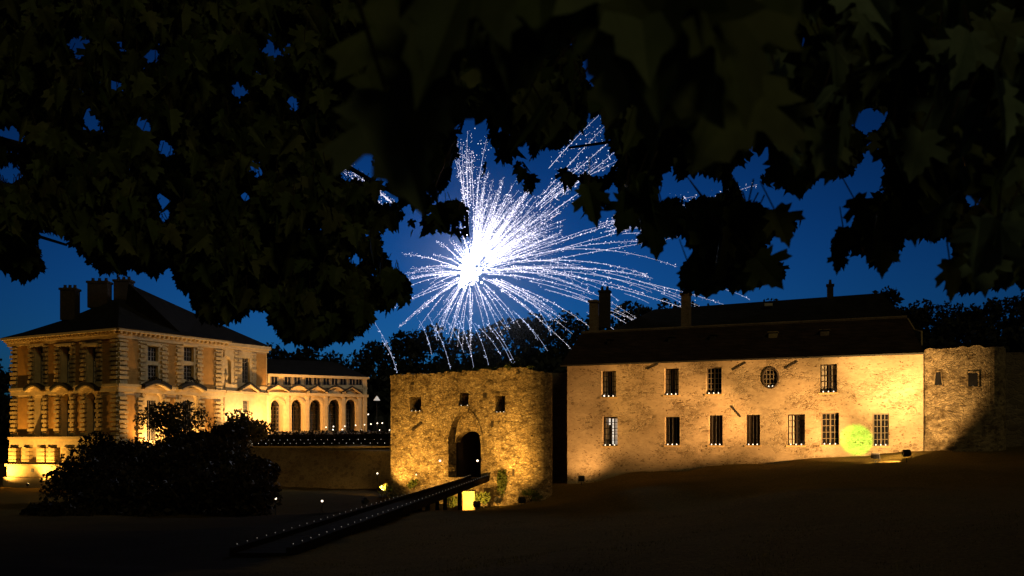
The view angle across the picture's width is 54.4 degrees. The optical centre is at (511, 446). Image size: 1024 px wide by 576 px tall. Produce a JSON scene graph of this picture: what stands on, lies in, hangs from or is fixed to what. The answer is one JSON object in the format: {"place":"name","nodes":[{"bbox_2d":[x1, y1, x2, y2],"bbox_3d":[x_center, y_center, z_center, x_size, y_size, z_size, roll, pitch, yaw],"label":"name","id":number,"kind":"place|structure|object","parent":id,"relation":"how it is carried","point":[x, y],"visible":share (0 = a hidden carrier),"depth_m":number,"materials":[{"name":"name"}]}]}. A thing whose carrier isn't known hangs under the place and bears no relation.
{"place":"outdoors","nodes":[
{"label":"outdoors","id":0,"kind":"place"},
{"bbox_2d":[240,431,390,449],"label":"terrace","id":1,"kind":"structure","parent":0,"point":[329,432],"depth_m":95.67,"materials":[{"name":"black stone"}]},
{"bbox_2d":[249,429,390,445],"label":"hedge","id":2,"kind":"object","parent":1,"relation":"on","point":[312,438],"visible":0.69,"depth_m":95.44,"materials":[{"name":"green plant"}]},
{"bbox_2d":[0,446,1023,575],"bbox_3d":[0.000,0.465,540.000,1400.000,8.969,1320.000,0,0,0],"label":"lawn","id":3,"kind":"structure","parent":0,"point":[195,544],"depth_m":33.31,"materials":[{"name":"green plant"}]},
{"bbox_2d":[19,501,93,516],"bbox_3d":[-24.884,4.229,55.543,4.724,2.529,3.886,0,0,-38],"label":"shrub","id":4,"kind":"object","parent":3,"relation":"on","point":[43,508],"visible":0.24,"depth_m":54.63,"materials":[{"name":"green plant"}]},
{"bbox_2d":[39,446,153,507],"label":"shrub","id":5,"kind":"object","parent":3,"relation":"on","point":[75,476],"visible":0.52,"depth_m":72.55,"materials":[{"name":"green plant"}]},
{"bbox_2d":[78,430,149,475],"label":"shrub","id":6,"kind":"object","parent":3,"relation":"on","point":[100,443],"visible":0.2,"depth_m":78.91,"materials":[{"name":"green plant"}]},
{"bbox_2d":[69,475,185,516],"bbox_3d":[-23.071,3.841,59.872,6.386,4.278,5.236,0,0,0],"label":"shrub","id":7,"kind":"object","parent":3,"relation":"on","point":[118,496],"visible":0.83,"depth_m":59.51,"materials":[{"name":"green plant"}]},
{"bbox_2d":[0,276,270,489],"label":"chateau","id":8,"kind":"structure","parent":3,"relation":"on","point":[76,374],"depth_m":112.57,"materials":[{"name":"stone"}]},
{"bbox_2d":[41,347,42,382],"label":"window","id":9,"kind":"structure","parent":8,"relation":"in","point":[42,347],"depth_m":113.97,"materials":[{"name":"paint"}]},
{"bbox_2d":[41,399,42,436],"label":"window","id":10,"kind":"structure","parent":8,"relation":"in","point":[41,399],"depth_m":113.98,"materials":[{"name":"paint"}]},
{"bbox_2d":[67,347,69,382],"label":"window","id":11,"kind":"structure","parent":8,"relation":"in","point":[68,349],"depth_m":111.51,"materials":[{"name":"paint"}]},
{"bbox_2d":[67,397,69,436],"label":"window","id":12,"kind":"structure","parent":8,"relation":"in","point":[68,408],"depth_m":111.51,"materials":[{"name":"paint"}]},
{"bbox_2d":[93,347,95,382],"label":"window","id":13,"kind":"structure","parent":8,"relation":"in","point":[94,353],"depth_m":109.22,"materials":[{"name":"paint"}]},
{"bbox_2d":[93,397,95,434],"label":"window","id":14,"kind":"structure","parent":8,"relation":"in","point":[94,404],"depth_m":109.22,"materials":[{"name":"paint"}]},
{"bbox_2d":[147,400,155,440],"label":"window","id":15,"kind":"structure","parent":8,"relation":"in","point":[151,436],"depth_m":110.02,"materials":[{"name":"paint"}]},
{"bbox_2d":[148,347,155,360],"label":"window","id":16,"kind":"structure","parent":8,"relation":"in","point":[151,350],"depth_m":110.23,"materials":[{"name":"glass"}]},
{"bbox_2d":[148,365,155,379],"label":"window","id":17,"kind":"structure","parent":8,"relation":"in","point":[151,369],"depth_m":110.23,"materials":[{"name":"glass"}]},
{"bbox_2d":[183,402,190,430],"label":"window","id":18,"kind":"structure","parent":8,"relation":"in","point":[188,407],"depth_m":114.57,"materials":[{"name":"paint"}]},
{"bbox_2d":[184,347,191,361],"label":"window","id":19,"kind":"structure","parent":8,"relation":"in","point":[187,350],"depth_m":114.54,"materials":[{"name":"glass"}]},
{"bbox_2d":[184,365,191,378],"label":"window","id":20,"kind":"structure","parent":8,"relation":"in","point":[187,369],"depth_m":114.54,"materials":[{"name":"glass"}]},
{"bbox_2d":[185,377,199,382],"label":"window box","id":21,"kind":"object","parent":8,"relation":"attached to","point":[191,379],"visible":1,"depth_m":113.83,"materials":[{"name":"green plant"}]},
{"bbox_2d":[224,368,228,383],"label":"urn","id":22,"kind":"object","parent":8,"relation":"on","point":[226,375],"visible":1,"depth_m":118.95,"materials":[{"name":"stone"}]},
{"bbox_2d":[242,358,247,382],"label":"window","id":23,"kind":"structure","parent":8,"relation":"in","point":[244,360],"depth_m":121.90,"materials":[{"name":"paint"}]},
{"bbox_2d":[243,400,246,411],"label":"window","id":24,"kind":"structure","parent":8,"relation":"in","point":[244,402],"depth_m":121.90,"materials":[{"name":"paint"}]},
{"bbox_2d":[97,436,203,496],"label":"shrub","id":25,"kind":"object","parent":3,"relation":"on","point":[156,466],"visible":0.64,"depth_m":76.49,"materials":[{"name":"green plant"}]},
{"bbox_2d":[133,400,216,443],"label":"tree","id":26,"kind":"object","parent":3,"relation":"on","point":[172,424],"visible":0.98,"depth_m":82.53,"materials":[{"name":"green plant"}]},
{"bbox_2d":[152,438,211,460],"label":"shrub","id":27,"kind":"object","parent":3,"relation":"on","point":[177,443],"visible":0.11,"depth_m":81.28,"materials":[{"name":"green plant"}]},
{"bbox_2d":[172,436,256,477],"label":"shrub","id":28,"kind":"object","parent":3,"relation":"on","point":[221,449],"visible":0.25,"depth_m":77.03,"materials":[{"name":"green plant"}]},
{"bbox_2d":[182,423,248,455],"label":"shrub","id":29,"kind":"object","parent":3,"relation":"on","point":[231,431],"visible":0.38,"depth_m":83.32,"materials":[{"name":"green plant"}]},
{"bbox_2d":[162,458,282,516],"bbox_3d":[-18.127,3.659,62.348,8.903,5.884,6.499,0,0,43],"label":"shrub","id":30,"kind":"object","parent":3,"relation":"on","point":[228,489],"visible":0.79,"depth_m":60.83,"materials":[{"name":"green plant"}]},
{"bbox_2d":[203,409,276,456],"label":"tree","id":31,"kind":"object","parent":3,"relation":"on","point":[257,429],"visible":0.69,"depth_m":85.41,"materials":[{"name":"green plant"}]},
{"bbox_2d":[0,0,490,351],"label":"maple tree","id":32,"kind":"object","parent":3,"relation":"on","point":[220,248],"visible":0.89,"depth_m":6.45,"materials":[{"name":"green plant"}]},
{"bbox_2d":[227,454,281,484],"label":"shrub","id":33,"kind":"object","parent":3,"relation":"on","point":[264,465],"visible":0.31,"depth_m":75.75,"materials":[{"name":"green plant"}]},
{"bbox_2d":[241,446,390,488],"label":"moat wall","id":34,"kind":"structure","parent":3,"relation":"on","point":[331,467],"depth_m":90.12,"materials":[{"name":"stone"}]},
{"bbox_2d":[249,439,389,445],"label":"string lights","id":35,"kind":"object","parent":34,"relation":"on","point":[269,443],"visible":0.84,"depth_m":88.96,"materials":[{"name":"black metal"}]},
{"bbox_2d":[266,359,368,431],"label":"gallery wing","id":36,"kind":"structure","parent":3,"relation":"on","point":[303,395],"depth_m":128.52,"materials":[{"name":"beige stone"}]},
{"bbox_2d":[270,376,278,384],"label":"attic window","id":37,"kind":"structure","parent":36,"relation":"in","point":[273,380],"depth_m":125.12,"materials":[{"name":"black glass"}]},
{"bbox_2d":[271,400,278,430],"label":"window","id":38,"kind":"structure","parent":36,"relation":"in","point":[274,405],"depth_m":127.34,"materials":[{"name":"glass"}]},
{"bbox_2d":[283,377,291,384],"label":"attic window","id":39,"kind":"structure","parent":36,"relation":"in","point":[286,380],"depth_m":125.89,"materials":[{"name":"black glass"}]},
{"bbox_2d":[292,400,299,430],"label":"window","id":40,"kind":"structure","parent":36,"relation":"in","point":[295,405],"depth_m":128.59,"materials":[{"name":"glass"}]},
{"bbox_2d":[293,377,300,384],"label":"attic window","id":41,"kind":"structure","parent":36,"relation":"in","point":[296,380],"depth_m":126.48,"materials":[{"name":"black glass"}]},
{"bbox_2d":[304,377,312,384],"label":"attic window","id":42,"kind":"structure","parent":36,"relation":"in","point":[307,381],"depth_m":127.19,"materials":[{"name":"black glass"}]},
{"bbox_2d":[310,400,317,430],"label":"window","id":43,"kind":"structure","parent":36,"relation":"in","point":[313,407],"depth_m":129.73,"materials":[{"name":"glass"}]},
{"bbox_2d":[313,378,320,384],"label":"attic window","id":44,"kind":"structure","parent":36,"relation":"in","point":[316,381],"depth_m":127.75,"materials":[{"name":"black glass"}]},
{"bbox_2d":[322,378,329,384],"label":"attic window","id":45,"kind":"structure","parent":36,"relation":"in","point":[325,381],"depth_m":128.29,"materials":[{"name":"black glass"}]},
{"bbox_2d":[329,401,335,430],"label":"window","id":46,"kind":"structure","parent":36,"relation":"in","point":[332,407],"depth_m":130.94,"materials":[{"name":"glass"}]},
{"bbox_2d":[331,378,338,384],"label":"attic window","id":47,"kind":"structure","parent":36,"relation":"in","point":[334,381],"depth_m":128.84,"materials":[{"name":"black glass"}]},
{"bbox_2d":[339,379,346,384],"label":"attic window","id":48,"kind":"structure","parent":36,"relation":"in","point":[341,381],"depth_m":129.41,"materials":[{"name":"black glass"}]},
{"bbox_2d":[346,401,350,430],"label":"window","id":49,"kind":"structure","parent":36,"relation":"in","point":[348,406],"depth_m":131.93,"materials":[{"name":"glass"}]},
{"bbox_2d":[348,379,355,384],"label":"attic window","id":50,"kind":"structure","parent":36,"relation":"in","point":[350,381],"depth_m":129.95,"materials":[{"name":"black glass"}]},
{"bbox_2d":[355,379,362,384],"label":"attic window","id":51,"kind":"structure","parent":36,"relation":"in","point":[358,381],"depth_m":130.49,"materials":[{"name":"black glass"}]},
{"bbox_2d":[229,476,488,555],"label":"causeway","id":52,"kind":"structure","parent":3,"relation":"on","point":[279,544],"depth_m":37.84,"materials":[{"name":"stone"}]},
{"bbox_2d":[361,498,368,506],"bbox_3d":[-9.521,4.022,64.485,0.411,1.386,0.535,0,0,-35],"label":"floodlight","id":53,"kind":"object","parent":3,"relation":"on","point":[364,500],"visible":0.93,"depth_m":64.36,"materials":[{"name":"black metal"}]},
{"bbox_2d":[378,483,396,496],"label":"wall foot shrub","id":54,"kind":"object","parent":3,"relation":"on","point":[388,488],"visible":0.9,"depth_m":70.69,"materials":[{"name":"green plant"}]},
{"bbox_2d":[406,479,418,488],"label":"wall foot shrub","id":55,"kind":"object","parent":3,"relation":"on","point":[412,483],"visible":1,"depth_m":69.18,"materials":[{"name":"green plant"}]},
{"bbox_2d":[447,495,457,508],"bbox_3d":[-3.941,3.506,64.741,1.069,1.098,1.094,0,0,-44],"label":"ditch shrub","id":56,"kind":"object","parent":3,"relation":"on","point":[452,503],"visible":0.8,"depth_m":64.53,"materials":[{"name":"green plant"}]},
{"bbox_2d":[390,367,551,505],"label":"gatehouse","id":57,"kind":"object","parent":3,"relation":"on","point":[502,420],"visible":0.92,"depth_m":67.53,"materials":[{"name":"brown stone"}]},
{"bbox_2d":[407,393,422,413],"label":"window","id":58,"kind":"structure","parent":57,"relation":"in","point":[413,394],"depth_m":70.36,"materials":[{"name":"brown stone"}]},
{"bbox_2d":[457,389,470,407],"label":"window","id":59,"kind":"structure","parent":57,"relation":"in","point":[460,390],"depth_m":67.89,"materials":[{"name":"brown stone"}]},
{"bbox_2d":[476,432,480,476],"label":"gate door","id":60,"kind":"structure","parent":57,"relation":"in","point":[478,445],"depth_m":70.93,"materials":[{"name":"brown wood"}]},
{"bbox_2d":[492,392,507,414],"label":"window","id":61,"kind":"structure","parent":57,"relation":"in","point":[494,393],"depth_m":66.26,"materials":[{"name":"brown"}]},
{"bbox_2d":[496,470,507,501],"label":"ivy","id":62,"kind":"object","parent":57,"relation":"attached to","point":[501,484],"visible":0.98,"depth_m":65.72,"materials":[{"name":"green plant"}]},
{"bbox_2d":[504,360,522,369],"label":"plant","id":63,"kind":"object","parent":57,"relation":"on","point":[512,365],"visible":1,"depth_m":65.76,"materials":[{"name":"green plant"}]},
{"bbox_2d":[472,501,480,509],"bbox_3d":[-2.194,4.102,61.868,0.534,1.389,0.407,0,0,-9],"label":"floodlight","id":64,"kind":"object","parent":3,"relation":"on","point":[475,504],"visible":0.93,"depth_m":61.83,"materials":[{"name":"black metal"}]},
{"bbox_2d":[475,491,490,506],"bbox_3d":[-1.930,3.439,64.583,1.180,1.051,0.803,0,0,-13],"label":"ditch shrub","id":65,"kind":"object","parent":3,"relation":"on","point":[484,498],"visible":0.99,"depth_m":64.45,"materials":[{"name":"green plant"}]},
{"bbox_2d":[494,497,501,507],"bbox_3d":[-0.886,3.909,63.344,0.375,1.358,0.535,0,0,-33],"label":"floodlight","id":66,"kind":"object","parent":3,"relation":"on","point":[497,499],"visible":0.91,"depth_m":63.21,"materials":[{"name":"black metal"}]},
{"bbox_2d":[0,285,1023,463],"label":"woods","id":67,"kind":"object","parent":3,"relation":"on","point":[975,326],"visible":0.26,"depth_m":168.27,"materials":[{"name":"plant"}]},
{"bbox_2d":[517,497,525,505],"bbox_3d":[0.611,3.820,61.578,0.532,1.386,0.411,0,0,-25],"label":"floodlight","id":68,"kind":"object","parent":3,"relation":"on","point":[521,500],"visible":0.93,"depth_m":61.50,"materials":[{"name":"black metal"}]},
{"bbox_2d":[522,489,543,501],"bbox_3d":[1.321,3.113,64.208,1.455,0.931,0.895,0,0,0],"label":"wall foot shrub","id":69,"kind":"object","parent":3,"relation":"on","point":[532,493],"visible":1,"depth_m":64.08,"materials":[{"name":"green plant"}]},
{"bbox_2d":[552,373,566,482],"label":"link wall","id":70,"kind":"structure","parent":3,"relation":"on","point":[559,427],"depth_m":75.81,"materials":[{"name":"stone"}]},
{"bbox_2d":[577,476,584,484],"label":"floodlight","id":71,"kind":"object","parent":3,"relation":"on","point":[581,478],"visible":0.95,"depth_m":67.32,"materials":[{"name":"black metal"}]},
{"bbox_2d":[322,0,1023,303],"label":"maple tree","id":72,"kind":"object","parent":3,"relation":"on","point":[719,90],"visible":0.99,"depth_m":1.96,"materials":[{"name":"green plant"}]},
{"bbox_2d":[560,292,923,483],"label":"long house","id":73,"kind":"structure","parent":3,"relation":"on","point":[869,371],"depth_m":65.72,"materials":[{"name":"stone"}]},
{"bbox_2d":[600,371,616,398],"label":"window","id":74,"kind":"structure","parent":73,"relation":"in","point":[609,377],"depth_m":69.08,"materials":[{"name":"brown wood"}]},
{"bbox_2d":[601,417,618,446],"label":"window","id":75,"kind":"structure","parent":73,"relation":"in","point":[610,423],"depth_m":69.08,"materials":[{"name":"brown wood"}]},
{"bbox_2d":[663,369,679,396],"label":"window","id":76,"kind":"structure","parent":73,"relation":"in","point":[672,375],"depth_m":67.35,"materials":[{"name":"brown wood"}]},
{"bbox_2d":[664,417,680,446],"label":"window","id":77,"kind":"structure","parent":73,"relation":"in","point":[672,423],"depth_m":67.32,"materials":[{"name":"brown wood"}]},
{"bbox_2d":[704,368,722,395],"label":"window","id":78,"kind":"structure","parent":73,"relation":"in","point":[714,375],"depth_m":66.21,"materials":[{"name":"glass"}]},
{"bbox_2d":[707,415,723,446],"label":"window","id":79,"kind":"structure","parent":73,"relation":"in","point":[716,421],"depth_m":66.11,"materials":[{"name":"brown wood"}]},
{"bbox_2d":[744,415,760,446],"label":"window","id":80,"kind":"structure","parent":73,"relation":"in","point":[753,421],"depth_m":65.14,"materials":[{"name":"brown wood"}]},
{"bbox_2d":[762,366,778,388],"bbox_3d":[16.804,-4.439,64.602,1.137,1.465,0.539,0,0,23],"label":"window","id":81,"kind":"structure","parent":73,"relation":"in","point":[771,376],"depth_m":64.57,"materials":[{"name":"black glass"}]},
{"bbox_2d":[786,414,805,446],"bbox_3d":[18.285,-1.004,63.976,1.264,2.102,0.510,0,0,23],"label":"window","id":82,"kind":"structure","parent":73,"relation":"in","point":[796,422],"depth_m":64.11,"materials":[{"name":"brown wood"}]},
{"bbox_2d":[818,364,837,394],"bbox_3d":[20.105,-4.254,63.188,1.207,1.921,0.510,0,0,23],"label":"window","id":83,"kind":"structure","parent":73,"relation":"in","point":[828,372],"depth_m":63.30,"materials":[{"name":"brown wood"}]},
{"bbox_2d":[819,413,839,446],"bbox_3d":[20.188,-1.053,63.152,1.265,2.138,0.510,0,0,23],"label":"window","id":84,"kind":"structure","parent":73,"relation":"in","point":[829,421],"depth_m":63.29,"materials":[{"name":"paint"}]},
{"bbox_2d":[871,413,889,447],"bbox_3d":[22.958,-0.986,61.952,1.109,2.130,0.510,0,0,23],"label":"window","id":85,"kind":"structure","parent":73,"relation":"in","point":[880,420],"depth_m":62.08,"materials":[{"name":"paint"}]},
{"bbox_2d":[598,280,923,342],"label":"range","id":86,"kind":"structure","parent":3,"relation":"on","point":[830,306],"depth_m":90.26,"materials":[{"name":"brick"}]},
{"bbox_2d":[871,453,879,462],"bbox_3d":[20.994,1.073,57.451,0.534,1.377,0.357,0,0,7],"label":"floodlight","id":87,"kind":"object","parent":3,"relation":"on","point":[875,455],"visible":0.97,"depth_m":57.34,"materials":[{"name":"black metal"}]},
{"bbox_2d":[902,450,910,461],"bbox_3d":[22.201,0.886,55.974,0.534,1.387,0.436,0,0,0],"label":"floodlight","id":88,"kind":"object","parent":3,"relation":"on","point":[906,453],"visible":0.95,"depth_m":55.90,"materials":[{"name":"black metal"}]},
{"bbox_2d":[923,345,1005,451],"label":"round tower","id":89,"kind":"structure","parent":3,"relation":"on","point":[964,399],"depth_m":59.41,"materials":[{"name":"brown stone"}]},
{"bbox_2d":[933,371,943,386],"bbox_3d":[25.759,-4.081,60.108,0.120,0.960,0.636,0,0,-36],"label":"slit window","id":90,"kind":"structure","parent":89,"relation":"in","point":[938,376],"depth_m":60.06,"materials":[{"name":"beige stone"}]},
{"bbox_2d":[966,371,978,387],"bbox_3d":[27.367,-3.956,59.124,0.680,1.000,0.120,0,0,9],"label":"slit window","id":91,"kind":"structure","parent":89,"relation":"in","point":[972,377],"depth_m":59.09,"materials":[{"name":"black glass"}]},
{"bbox_2d":[1006,352,1023,446],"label":"curtain wall","id":92,"kind":"structure","parent":3,"relation":"on","point":[1014,399],"depth_m":62.48,"materials":[{"name":"stone"}]},
{"bbox_2d":[0,34,1023,397],"label":"sky","id":93,"kind":"structure","parent":0,"point":[36,304],"materials":[{"name":"blue"}]},
{"bbox_2d":[345,115,749,369],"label":"firework","id":94,"kind":"object","parent":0,"point":[469,270],"visible":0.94,"depth_m":111.62,"materials":[{"name":"grey"}]}
]}

